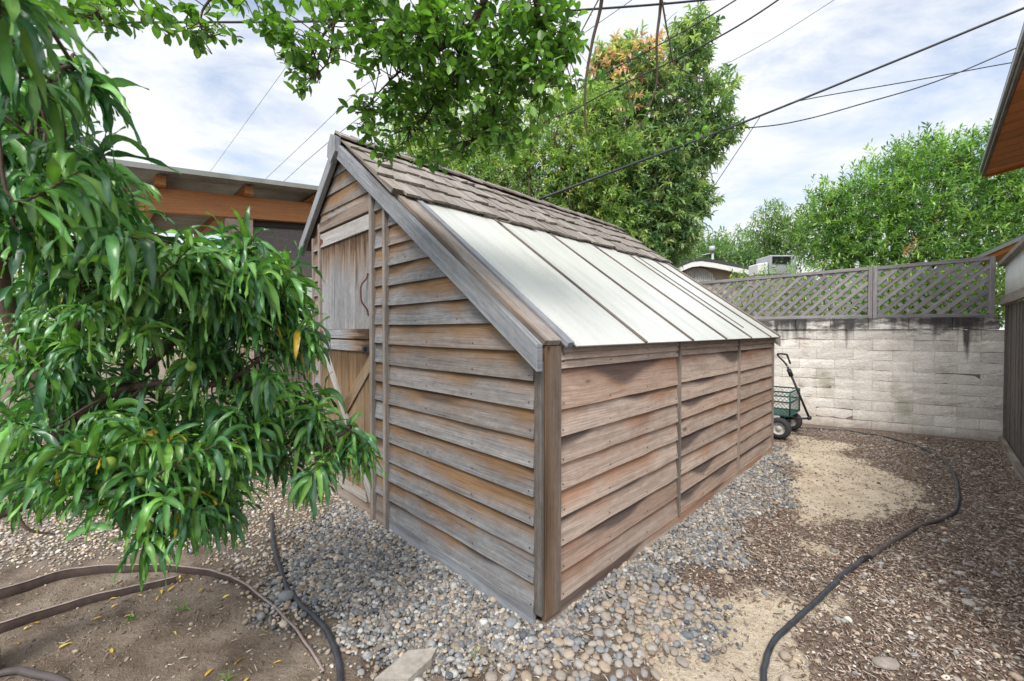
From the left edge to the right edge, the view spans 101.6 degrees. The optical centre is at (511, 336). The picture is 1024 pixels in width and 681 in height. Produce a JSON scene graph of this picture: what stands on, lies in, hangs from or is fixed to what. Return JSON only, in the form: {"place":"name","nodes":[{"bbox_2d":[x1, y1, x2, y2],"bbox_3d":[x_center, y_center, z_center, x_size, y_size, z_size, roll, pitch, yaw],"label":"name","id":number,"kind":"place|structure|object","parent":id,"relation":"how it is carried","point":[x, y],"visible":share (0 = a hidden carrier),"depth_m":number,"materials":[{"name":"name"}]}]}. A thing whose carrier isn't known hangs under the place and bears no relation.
{"place":"outdoors","nodes":[
{"label":"outdoors","id":0,"kind":"place"},
{"bbox_2d":[211,67,285,169],"bbox_3d":[-7.529,-4.894,10.997,9.335,1.541,0.187,1,1,40],"label":"overhead cable","id":1,"kind":"object","parent":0,"point":[249,117],"visible":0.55,"depth_m":9.77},
{"bbox_2d":[270,75,381,174],"bbox_3d":[-6.313,-4.177,11.001,9.840,1.699,0.167,1,1,38],"label":"overhead cable","id":2,"kind":"object","parent":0,"point":[327,120],"visible":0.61,"depth_m":9.72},
{"bbox_2d":[34,0,709,24],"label":"overhead cable","id":3,"kind":"object","parent":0,"point":[587,9],"visible":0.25,"depth_m":5.27,"materials":[{"name":"rubber"}]},
{"bbox_2d":[0,331,1023,680],"bbox_3d":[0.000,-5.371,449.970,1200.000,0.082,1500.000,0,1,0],"label":"ground","id":4,"kind":"structure","parent":0,"point":[222,643],"depth_m":1.96,"materials":[{"name":"soil"}]},
{"bbox_2d":[0,666,70,680],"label":"garden hose","id":5,"kind":"object","parent":4,"relation":"on","point":[24,671],"visible":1,"depth_m":1.59,"materials":[{"name":"rubber"}]},
{"bbox_2d":[0,271,109,374],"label":"shrub","id":6,"kind":"object","parent":4,"relation":"on","point":[1,323],"visible":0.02,"depth_m":8.88,"materials":[{"name":"green plant"}]},
{"bbox_2d":[0,575,175,633],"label":"lawn edging","id":7,"kind":"object","parent":4,"relation":"on","point":[24,619],"visible":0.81,"depth_m":1.99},
{"bbox_2d":[60,288,190,379],"bbox_3d":[-8.143,-0.269,8.976,3.220,3.106,1.892,0,1,0],"label":"shrub","id":8,"kind":"object","parent":4,"relation":"on","point":[135,367],"visible":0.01,"depth_m":9.01,"materials":[{"name":"green plant"}]},
{"bbox_2d":[0,563,324,673],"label":"lawn edging","id":9,"kind":"object","parent":4,"relation":"on","point":[27,585],"visible":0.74,"depth_m":2.18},
{"bbox_2d":[172,598,189,610],"bbox_3d":[-1.555,1.262,1.957,0.114,0.054,0.049,0,1,0],"label":"weed","id":10,"kind":"object","parent":4,"relation":"on","point":[184,605],"visible":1,"depth_m":1.96,"materials":[{"name":"green plant"}]},
{"bbox_2d":[0,409,375,680],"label":"pea gravel","id":11,"kind":"structure","parent":4,"relation":"on","point":[82,548],"depth_m":2.55,"materials":[{"name":"gravel"}]},
{"bbox_2d":[0,0,385,653],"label":"peach tree","id":12,"kind":"object","parent":4,"relation":"on","point":[134,282],"visible":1,"depth_m":1.23,"materials":[{"name":"green plant"}]},
{"bbox_2d":[106,158,318,442],"bbox_3d":[-3.330,-0.465,6.608,3.643,3.344,4.920,1,1,45],"label":"screened porch","id":13,"kind":"object","parent":4,"relation":"on","point":[281,210],"visible":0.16,"depth_m":4.81,"materials":[{"name":"brown wood"}]},
{"bbox_2d":[254,276,311,349],"bbox_3d":[-2.571,-0.301,5.427,1.420,0.930,0.006,-1,1,-45],"label":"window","id":14,"kind":"structure","parent":13,"relation":"in","point":[309,288],"depth_m":5.37,"materials":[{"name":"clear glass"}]},
{"bbox_2d":[216,668,239,680],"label":"weed","id":15,"kind":"object","parent":4,"relation":"on","point":[224,676],"visible":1,"depth_m":1.59,"materials":[{"name":"green plant"}]},
{"bbox_2d":[270,513,343,680],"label":"garden hose","id":16,"kind":"object","parent":4,"relation":"on","point":[319,621],"visible":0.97,"depth_m":1.91,"materials":[{"name":"rubber"}]},
{"bbox_2d":[2,574,728,680],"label":"leaf litter","id":17,"kind":"object","parent":4,"relation":"on","point":[550,664],"visible":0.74,"depth_m":1.73,"materials":[{"name":"brown plant"}]},
{"bbox_2d":[45,0,715,174],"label":"overhanging tree","id":18,"kind":"object","parent":4,"relation":"on","point":[451,73],"visible":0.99,"depth_m":1.68,"materials":[{"name":"green plant"}]},
{"bbox_2d":[0,438,890,680],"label":"soil crumbs","id":19,"kind":"object","parent":4,"relation":"on","point":[76,651],"visible":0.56,"depth_m":1.90,"materials":[{"name":"soil"}]},
{"bbox_2d":[485,670,497,680],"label":"river stone","id":20,"kind":"object","parent":4,"relation":"on","point":[491,675],"visible":1,"depth_m":1.58,"materials":[{"name":"stone"}]},
{"bbox_2d":[502,673,509,680],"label":"river stone","id":21,"kind":"object","parent":4,"relation":"on","point":[506,677],"visible":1,"depth_m":1.57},
{"bbox_2d":[505,663,516,671],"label":"river stone","id":22,"kind":"object","parent":4,"relation":"on","point":[508,667],"visible":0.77,"depth_m":1.62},
{"bbox_2d":[375,73,649,241],"bbox_3d":[-0.050,-1.920,8.098,5.351,6.481,1.959,0,1,5],"label":"yellow green tree","id":23,"kind":"object","parent":4,"relation":"on","point":[572,128],"visible":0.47,"depth_m":7.66,"materials":[{"name":"green plant"}]},
{"bbox_2d":[520,670,531,680],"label":"river stone","id":24,"kind":"object","parent":4,"relation":"on","point":[525,675],"visible":1,"depth_m":1.57,"materials":[{"name":"stone"}]},
{"bbox_2d":[533,665,542,675],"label":"river stone","id":25,"kind":"object","parent":4,"relation":"on","point":[537,670],"visible":1,"depth_m":1.59,"materials":[{"name":"stone"}]},
{"bbox_2d":[534,641,543,650],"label":"river stone","id":26,"kind":"object","parent":4,"relation":"on","point":[541,644],"visible":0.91,"depth_m":1.73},
{"bbox_2d":[298,130,780,626],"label":"garden shed","id":27,"kind":"structure","parent":4,"relation":"on","point":[564,409],"depth_m":2.51,"materials":[{"name":"brown wood"}]},
{"bbox_2d":[320,214,368,338],"bbox_3d":[-1.297,-0.418,3.183,0.079,0.865,0.900,-1,1,-45],"label":"upper door","id":28,"kind":"structure","parent":27,"relation":"in","point":[345,248],"depth_m":3.15,"materials":[{"name":"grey wood"}]},
{"bbox_2d":[320,339,369,502],"bbox_3d":[-1.285,0.599,3.197,0.065,1.146,0.920,-1,1,-45],"label":"lower door","id":29,"kind":"structure","parent":27,"relation":"in","point":[349,359],"depth_m":3.11,"materials":[{"name":"brown wood"}]},
{"bbox_2d":[542,657,550,664],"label":"river stone","id":30,"kind":"object","parent":4,"relation":"on","point":[546,661],"visible":0.97,"depth_m":1.64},
{"bbox_2d":[551,638,563,647],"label":"river stone","id":31,"kind":"object","parent":4,"relation":"on","point":[558,642],"visible":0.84,"depth_m":1.74,"materials":[{"name":"stone"}]},
{"bbox_2d":[553,660,561,669],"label":"river stone","id":32,"kind":"object","parent":4,"relation":"on","point":[557,664],"visible":0.96,"depth_m":1.62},
{"bbox_2d":[555,670,566,680],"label":"river stone","id":33,"kind":"object","parent":4,"relation":"on","point":[560,675],"visible":1,"depth_m":1.57,"materials":[{"name":"stone"}]},
{"bbox_2d":[563,636,573,646],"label":"river stone","id":34,"kind":"object","parent":4,"relation":"on","point":[568,642],"visible":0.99,"depth_m":1.74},
{"bbox_2d":[563,649,574,660],"bbox_3d":[0.228,1.282,1.686,0.048,0.028,0.051,-14,3,-26],"label":"river stone","id":35,"kind":"object","parent":4,"relation":"on","point":[568,654],"visible":0.98,"depth_m":1.67,"materials":[{"name":"stone"}]},
{"bbox_2d":[573,658,584,669],"bbox_3d":[0.262,1.282,1.635,0.037,0.030,0.042,-1,1,-41],"label":"river stone","id":36,"kind":"object","parent":4,"relation":"on","point":[578,663],"visible":0.99,"depth_m":1.62,"materials":[{"name":"stone"}]},
{"bbox_2d":[578,670,588,678],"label":"river stone","id":37,"kind":"object","parent":4,"relation":"on","point":[582,673],"visible":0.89,"depth_m":1.58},
{"bbox_2d":[580,652,588,662],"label":"river stone","id":38,"kind":"object","parent":4,"relation":"on","point":[584,656],"visible":0.91,"depth_m":1.66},
{"bbox_2d":[585,646,594,654],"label":"river stone","id":39,"kind":"object","parent":4,"relation":"on","point":[589,650],"visible":0.98,"depth_m":1.69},
{"bbox_2d":[588,641,597,647],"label":"river stone","id":40,"kind":"object","parent":4,"relation":"on","point":[593,644],"visible":0.94,"depth_m":1.72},
{"bbox_2d":[588,658,597,666],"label":"river stone","id":41,"kind":"object","parent":4,"relation":"on","point":[592,662],"visible":1,"depth_m":1.63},
{"bbox_2d":[591,667,600,674],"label":"river stone","id":42,"kind":"object","parent":4,"relation":"on","point":[596,670],"visible":1,"depth_m":1.60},
{"bbox_2d":[592,626,603,637],"bbox_3d":[0.370,1.271,1.794,0.048,0.033,0.053,-1,10,20],"label":"river stone","id":43,"kind":"object","parent":4,"relation":"on","point":[597,631],"visible":0.92,"depth_m":1.78,"materials":[{"name":"stone"}]},
{"bbox_2d":[593,605,603,613],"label":"river stone","id":44,"kind":"object","parent":4,"relation":"on","point":[599,609],"visible":0.91,"depth_m":1.92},
{"bbox_2d":[595,646,604,652],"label":"river stone","id":45,"kind":"object","parent":4,"relation":"on","point":[599,649],"visible":1,"depth_m":1.70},
{"bbox_2d":[598,660,610,672],"bbox_3d":[0.359,1.279,1.617,0.043,0.027,0.053,2,4,-34],"label":"river stone","id":46,"kind":"object","parent":4,"relation":"on","point":[604,666],"visible":1,"depth_m":1.61,"materials":[{"name":"stone"}]},
{"bbox_2d":[600,611,611,621],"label":"river stone","id":47,"kind":"object","parent":4,"relation":"on","point":[605,616],"visible":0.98,"depth_m":1.87,"materials":[{"name":"stone"}]},
{"bbox_2d":[602,652,611,664],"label":"river stone","id":48,"kind":"object","parent":4,"relation":"on","point":[606,657],"visible":0.87,"depth_m":1.65,"materials":[{"name":"stone"}]},
{"bbox_2d":[605,629,614,637],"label":"river stone","id":49,"kind":"object","parent":4,"relation":"on","point":[609,633],"visible":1,"depth_m":1.78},
{"bbox_2d":[611,644,618,652],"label":"river stone","id":50,"kind":"object","parent":4,"relation":"on","point":[614,648],"visible":0.99,"depth_m":1.70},
{"bbox_2d":[614,659,622,667],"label":"river stone","id":51,"kind":"object","parent":4,"relation":"on","point":[618,663],"visible":1,"depth_m":1.62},
{"bbox_2d":[615,669,623,678],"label":"river stone","id":52,"kind":"object","parent":4,"relation":"on","point":[619,673],"visible":1,"depth_m":1.58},
{"bbox_2d":[615,606,624,614],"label":"river stone","id":53,"kind":"object","parent":4,"relation":"on","point":[619,610],"visible":0.95,"depth_m":1.91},
{"bbox_2d":[622,633,633,642],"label":"river stone","id":54,"kind":"object","parent":4,"relation":"on","point":[627,638],"visible":0.99,"depth_m":1.75,"materials":[{"name":"stone"}]},
{"bbox_2d":[623,656,632,667],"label":"river stone","id":55,"kind":"object","parent":4,"relation":"on","point":[627,662],"visible":1,"depth_m":1.64,"materials":[{"name":"stone"}]},
{"bbox_2d":[626,624,635,632],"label":"river stone","id":56,"kind":"object","parent":4,"relation":"on","point":[631,628],"visible":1,"depth_m":1.80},
{"bbox_2d":[628,595,637,604],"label":"river stone","id":57,"kind":"object","parent":4,"relation":"on","point":[632,599],"visible":0.96,"depth_m":1.97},
{"bbox_2d":[640,668,647,678],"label":"river stone","id":58,"kind":"object","parent":4,"relation":"on","point":[643,672],"visible":1,"depth_m":1.57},
{"bbox_2d":[645,643,656,651],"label":"river stone","id":59,"kind":"object","parent":4,"relation":"on","point":[650,646],"visible":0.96,"depth_m":1.69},
{"bbox_2d":[554,1,749,268],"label":"evergreen tree","id":60,"kind":"object","parent":4,"relation":"on","point":[671,194],"visible":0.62,"depth_m":8.20,"materials":[{"name":"green plant"}]},
{"bbox_2d":[650,586,659,595],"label":"river stone","id":61,"kind":"object","parent":4,"relation":"on","point":[655,590],"visible":0.89,"depth_m":2.04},
{"bbox_2d":[650,669,660,680],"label":"river stone","id":62,"kind":"object","parent":4,"relation":"on","point":[655,673],"visible":1,"depth_m":1.57,"materials":[{"name":"stone"}]},
{"bbox_2d":[653,624,661,634],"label":"river stone","id":63,"kind":"object","parent":4,"relation":"on","point":[656,628],"visible":0.81,"depth_m":1.79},
{"bbox_2d":[653,664,662,674],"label":"river stone","id":64,"kind":"object","parent":4,"relation":"on","point":[658,668],"visible":0.81,"depth_m":1.60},
{"bbox_2d":[658,594,666,602],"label":"river stone","id":65,"kind":"object","parent":4,"relation":"on","point":[662,597],"visible":0.82,"depth_m":1.99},
{"bbox_2d":[658,631,668,642],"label":"river stone","id":66,"kind":"object","parent":4,"relation":"on","point":[663,635],"visible":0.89,"depth_m":1.75,"materials":[{"name":"stone"}]},
{"bbox_2d":[667,594,676,604],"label":"river stone","id":67,"kind":"object","parent":4,"relation":"on","point":[671,599],"visible":0.88,"depth_m":1.98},
{"bbox_2d":[670,647,678,656],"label":"river stone","id":68,"kind":"object","parent":4,"relation":"on","point":[674,652],"visible":1,"depth_m":1.68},
{"bbox_2d":[668,633,680,642],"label":"river stone","id":69,"kind":"object","parent":4,"relation":"on","point":[673,638],"visible":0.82,"depth_m":1.75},
{"bbox_2d":[673,603,684,609],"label":"river stone","id":70,"kind":"object","parent":4,"relation":"on","point":[678,606],"visible":0.98,"depth_m":1.94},
{"bbox_2d":[675,656,688,667],"bbox_3d":[0.667,1.276,1.636,0.044,0.026,0.054,3,-3,-15],"label":"river stone","id":71,"kind":"object","parent":4,"relation":"on","point":[682,661],"visible":0.99,"depth_m":1.63,"materials":[{"name":"stone"}]},
{"bbox_2d":[680,585,689,593],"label":"river stone","id":72,"kind":"object","parent":4,"relation":"on","point":[685,589],"visible":1,"depth_m":2.06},
{"bbox_2d":[683,612,693,621],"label":"river stone","id":73,"kind":"object","parent":4,"relation":"on","point":[687,615],"visible":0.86,"depth_m":1.87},
{"bbox_2d":[684,604,693,611],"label":"river stone","id":74,"kind":"object","parent":4,"relation":"on","point":[687,607],"visible":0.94,"depth_m":1.93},
{"bbox_2d":[677,225,714,263],"bbox_3d":[9.629,-2.489,22.926,4.002,7.132,2.771,0,1,0],"label":"distant tree","id":75,"kind":"object","parent":4,"relation":"on","point":[697,248],"visible":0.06,"depth_m":22.31,"materials":[{"name":"green plant"}]},
{"bbox_2d":[696,595,705,602],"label":"river stone","id":76,"kind":"object","parent":4,"relation":"on","point":[702,598],"visible":0.95,"depth_m":2.00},
{"bbox_2d":[681,225,749,264],"bbox_3d":[10.457,-2.325,21.972,3.697,6.832,2.825,0,1,0],"label":"distant tree","id":77,"kind":"object","parent":4,"relation":"on","point":[720,251],"visible":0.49,"depth_m":21.43,"materials":[{"name":"green plant"}]},
{"bbox_2d":[723,575,732,583],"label":"river stone","id":78,"kind":"object","parent":4,"relation":"on","point":[727,578],"visible":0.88,"depth_m":2.16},
{"bbox_2d":[710,222,761,259],"bbox_3d":[12.733,-2.764,23.819,4.303,7.656,3.270,0,1,0],"label":"distant tree","id":79,"kind":"object","parent":4,"relation":"on","point":[739,233],"visible":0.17,"depth_m":23.54,"materials":[{"name":"green plant"}]},
{"bbox_2d":[678,258,824,313],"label":"neighbour house","id":80,"kind":"structure","parent":4,"relation":"on","point":[701,269],"depth_m":13.42,"materials":[{"name":"beige paint"}]},
{"bbox_2d":[702,246,714,258],"bbox_3d":[7.496,-1.140,15.985,0.503,4.607,0.220,0,1,0],"label":"vent pole","id":81,"kind":"object","parent":80,"relation":"on","point":[712,249],"visible":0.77,"depth_m":15.92,"materials":[{"name":"grey metal"}]},
{"bbox_2d":[747,255,798,322],"bbox_3d":[7.681,0.870,12.351,1.273,6.407,0.727,0,1,0],"label":"rooftop unit","id":82,"kind":"object","parent":80,"relation":"on","point":[767,260],"visible":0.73,"depth_m":12.02,"materials":[{"name":"grey metal"}]},
{"bbox_2d":[729,231,778,265],"bbox_3d":[12.654,-2.278,21.903,3.452,6.741,2.774,0,1,0],"label":"distant tree","id":83,"kind":"object","parent":4,"relation":"on","point":[751,254],"visible":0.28,"depth_m":21.59,"materials":[{"name":"green plant"}]},
{"bbox_2d":[719,258,827,319],"bbox_3d":[5.342,-0.184,8.594,2.326,2.938,1.454,0,1,18],"label":"shrub","id":84,"kind":"object","parent":4,"relation":"on","point":[763,295],"visible":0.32,"depth_m":8.51,"materials":[{"name":"green plant"}]},
{"bbox_2d":[740,196,830,272],"bbox_3d":[10.538,-2.096,15.971,3.527,6.564,2.122,0,1,0],"label":"sparse tree","id":85,"kind":"object","parent":4,"relation":"on","point":[767,235],"visible":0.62,"depth_m":15.78,"materials":[{"name":"green plant"}]},
{"bbox_2d":[779,650,791,661],"bbox_3d":[1.095,1.279,1.673,0.044,0.029,0.049,8,2,36],"label":"river stone","id":86,"kind":"object","parent":4,"relation":"on","point":[784,655],"visible":0.98,"depth_m":1.66,"materials":[{"name":"stone"}]},
{"bbox_2d":[779,674,795,680],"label":"river stone","id":87,"kind":"object","parent":4,"relation":"on","point":[784,677],"visible":1,"depth_m":1.55,"materials":[{"name":"stone"}]},
{"bbox_2d":[774,353,811,438],"bbox_3d":[3.197,0.714,5.472,0.692,1.019,1.202,-1,1,-45],"label":"garden cart","id":88,"kind":"object","parent":4,"relation":"on","point":[788,421],"visible":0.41,"depth_m":5.12,"materials":[{"name":"green metal"}]},
{"bbox_2d":[613,426,1023,680],"bbox_3d":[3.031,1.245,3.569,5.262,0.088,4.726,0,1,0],"label":"wood chip mulch","id":89,"kind":"object","parent":4,"relation":"on","point":[945,493],"visible":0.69,"depth_m":2.35,"materials":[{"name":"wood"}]},
{"bbox_2d":[782,251,899,318],"bbox_3d":[6.445,-0.153,8.200,2.126,2.894,1.635,0,1,0],"label":"shrub","id":90,"kind":"object","parent":4,"relation":"on","point":[842,287],"visible":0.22,"depth_m":8.11,"materials":[{"name":"green plant"}]},
{"bbox_2d":[760,427,960,680],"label":"drip hose","id":91,"kind":"object","parent":4,"relation":"on","point":[786,628],"visible":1,"depth_m":2.27,"materials":[{"name":"black rubber"}]},
{"bbox_2d":[758,317,1003,440],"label":"block wall","id":92,"kind":"structure","parent":4,"relation":"on","point":[936,376],"depth_m":5.39,"materials":[{"name":"concrete"}]},
{"bbox_2d":[699,256,995,318],"bbox_3d":[2.158,-0.626,7.072,8.320,0.726,0.060,0,1,30],"label":"lattice fence","id":93,"kind":"object","parent":92,"relation":"on","point":[871,288],"visible":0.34,"depth_m":5.52,"materials":[{"name":"grey wood"}]},
{"bbox_2d":[871,656,899,670],"bbox_3d":[1.461,1.273,1.627,0.098,0.036,0.065,0,1,0],"label":"flat rock","id":94,"kind":"object","parent":4,"relation":"on","point":[887,663],"visible":1,"depth_m":1.62,"materials":[{"name":"stone"}]},
{"bbox_2d":[782,118,1023,326],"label":"leafy tree","id":95,"kind":"object","parent":4,"relation":"on","point":[1003,213],"visible":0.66,"depth_m":9.62,"materials":[{"name":"green plant"}]},
{"bbox_2d":[902,235,917,308],"bbox_3d":[6.286,-0.139,6.587,0.224,2.929,0.326,1,1,37],"label":"young shoot","id":96,"kind":"object","parent":4,"relation":"on","point":[916,239],"visible":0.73,"depth_m":6.57,"materials":[{"name":"green plant"}]},
{"bbox_2d":[856,253,964,318],"bbox_3d":[7.436,-0.117,7.800,2.220,2.835,1.287,0,1,-9],"label":"shrub","id":97,"kind":"object","parent":4,"relation":"on","point":[889,290],"visible":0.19,"depth_m":7.69,"materials":[{"name":"green plant"}]},
{"bbox_2d":[901,254,1022,328],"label":"shrub","id":98,"kind":"object","parent":4,"relation":"on","point":[975,305],"visible":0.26,"depth_m":7.32,"materials":[{"name":"green plant"}]},
{"bbox_2d":[961,598,975,607],"bbox_3d":[2.191,1.281,2.006,0.060,0.033,0.051,2,0,-17],"label":"river stone","id":99,"kind":"object","parent":4,"relation":"on","point":[970,602],"visible":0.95,"depth_m":2.00,"materials":[{"name":"stone"}]},
{"bbox_2d":[998,237,1023,483],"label":"board fence","id":100,"kind":"object","parent":4,"relation":"on","point":[1011,440],"visible":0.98,"depth_m":4.37,"materials":[{"name":"brown wood"}]},
{"bbox_2d":[1008,671,1023,680],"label":"river stone","id":101,"kind":"object","parent":4,"relation":"on","point":[1014,675],"visible":1,"depth_m":1.58,"materials":[{"name":"stone"}]},
{"bbox_2d":[2,0,1023,330],"label":"sky","id":102,"kind":"structure","parent":0,"point":[193,109],"materials":[{"name":"white"}]},
{"bbox_2d":[242,444,807,680],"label":"gravel","id":103,"kind":"structure","parent":0,"point":[352,549],"depth_m":2.08,"materials":[{"name":"gravel"}]},
{"bbox_2d":[374,647,436,680],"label":"concrete paver","id":104,"kind":"object","parent":103,"relation":"on","point":[409,665],"visible":0.8,"depth_m":1.60,"materials":[{"name":"concrete"}]},
{"bbox_2d":[577,0,735,90],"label":"overhead cable","id":105,"kind":"object","parent":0,"point":[666,40],"visible":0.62,"depth_m":6.12,"materials":[{"name":"rubber"}]},
{"bbox_2d":[566,0,778,114],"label":"overhead cable","id":106,"kind":"object","parent":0,"point":[771,4],"visible":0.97,"depth_m":6.24,"materials":[{"name":"rubber"}]},
{"bbox_2d":[656,0,833,101],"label":"overhead cable","id":107,"kind":"object","parent":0,"point":[751,50],"visible":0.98,"depth_m":6.97,"materials":[{"name":"rubber"}]},
{"bbox_2d":[539,7,1023,199],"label":"overhead cable","id":108,"kind":"object","parent":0,"point":[778,108],"visible":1,"depth_m":7.43,"materials":[{"name":"rubber"}]},
{"bbox_2d":[712,117,759,188],"bbox_3d":[4.500,-3.662,8.450,0.924,1.433,0.022,0,1,13],"label":"overhead cable","id":109,"kind":"object","parent":108,"relation":"hanging from","point":[736,152],"visible":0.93,"depth_m":8.44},
{"bbox_2d":[709,48,1015,129],"bbox_3d":[6.381,-4.596,7.675,5.770,0.990,0.221,0,1,17],"label":"overhead cable","id":110,"kind":"object","parent":108,"relation":"attached to","point":[875,99],"visible":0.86,"depth_m":7.56,"materials":[{"name":"rubber"}]},
{"bbox_2d":[782,62,1011,107],"bbox_3d":[8.030,-4.832,7.736,5.565,0.626,0.308,0,1,9],"label":"overhead cable","id":111,"kind":"object","parent":108,"relation":"attached to","point":[897,83],"visible":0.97,"depth_m":7.78,"materials":[{"name":"rubber"}]},
{"bbox_2d":[973,234,1023,263],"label":"roof eave","id":112,"kind":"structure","parent":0,"point":[1000,252],"depth_m":7.79,"materials":[{"name":"orange wood"}]},
{"bbox_2d":[979,23,1023,177],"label":"roof eave","id":113,"kind":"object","parent":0,"point":[1004,151],"depth_m":5.35,"materials":[{"name":"brown wood"}]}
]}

